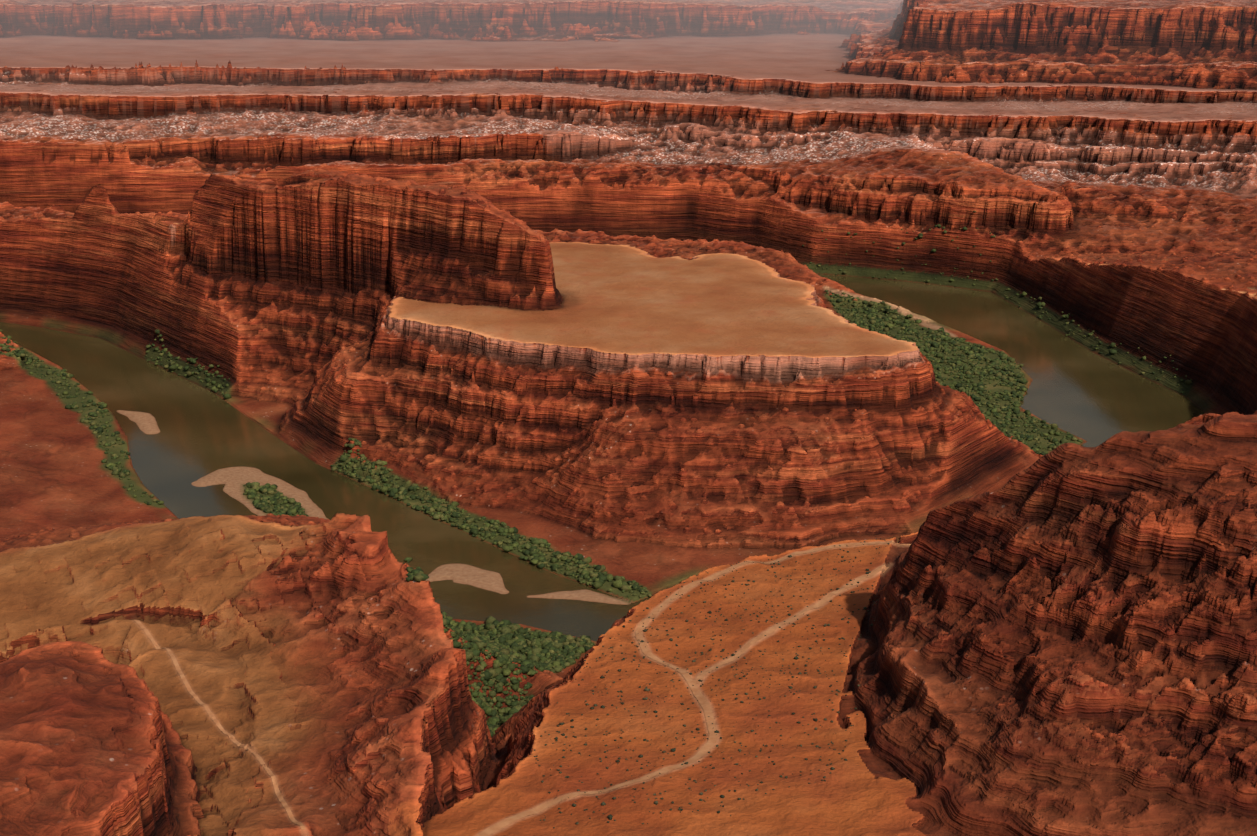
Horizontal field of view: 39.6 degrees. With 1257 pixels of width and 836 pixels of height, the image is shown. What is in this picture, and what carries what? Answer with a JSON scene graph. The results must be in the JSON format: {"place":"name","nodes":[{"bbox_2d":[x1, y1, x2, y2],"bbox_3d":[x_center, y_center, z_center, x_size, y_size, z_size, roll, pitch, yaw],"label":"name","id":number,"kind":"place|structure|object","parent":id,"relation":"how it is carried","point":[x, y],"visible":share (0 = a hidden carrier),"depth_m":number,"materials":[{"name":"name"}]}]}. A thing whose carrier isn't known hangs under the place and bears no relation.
{"place":"outdoors","nodes":[
{"label":"outdoors","id":0,"kind":"place"},
{"bbox_2d":[135,620,305,829],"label":"dirt road","id":1,"kind":"structure","parent":0,"point":[238,744],"depth_m":1050.77,"materials":[{"name":"beige soil"}]},
{"bbox_2d":[0,274,1205,641],"bbox_3d":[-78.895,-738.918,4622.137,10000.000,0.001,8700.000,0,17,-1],"label":"river water","id":2,"kind":"structure","parent":0,"point":[1088,396],"depth_m":2097.17,"materials":[{"name":"green liquid"}]},
{"bbox_2d":[0,0,1256,835],"bbox_3d":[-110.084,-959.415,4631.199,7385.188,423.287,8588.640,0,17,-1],"label":"canyon terrain","id":3,"kind":"structure","parent":0,"point":[552,270],"depth_m":1868.49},
{"bbox_2d":[0,211,1191,736],"bbox_3d":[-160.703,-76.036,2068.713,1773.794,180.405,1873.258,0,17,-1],"label":"riverside bushes","id":4,"kind":"object","parent":3,"relation":"on","point":[504,645],"visible":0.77,"depth_m":1830.31,"materials":[{"name":"green plant"}]},
{"bbox_2d":[534,538,888,827],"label":"desert scrub","id":5,"kind":"object","parent":3,"relation":"on","point":[603,803],"visible":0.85,"depth_m":1068.17,"materials":[{"name":"green plant"}]},
{"bbox_2d":[478,540,910,835],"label":"dirt road","id":6,"kind":"structure","parent":0,"point":[706,707],"depth_m":1043.76,"materials":[{"name":"beige soil"}]},
{"bbox_2d":[694,564,888,683],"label":"dirt road","id":7,"kind":"structure","parent":0,"point":[773,629],"depth_m":1169.44,"materials":[{"name":"beige soil"}]}
]}

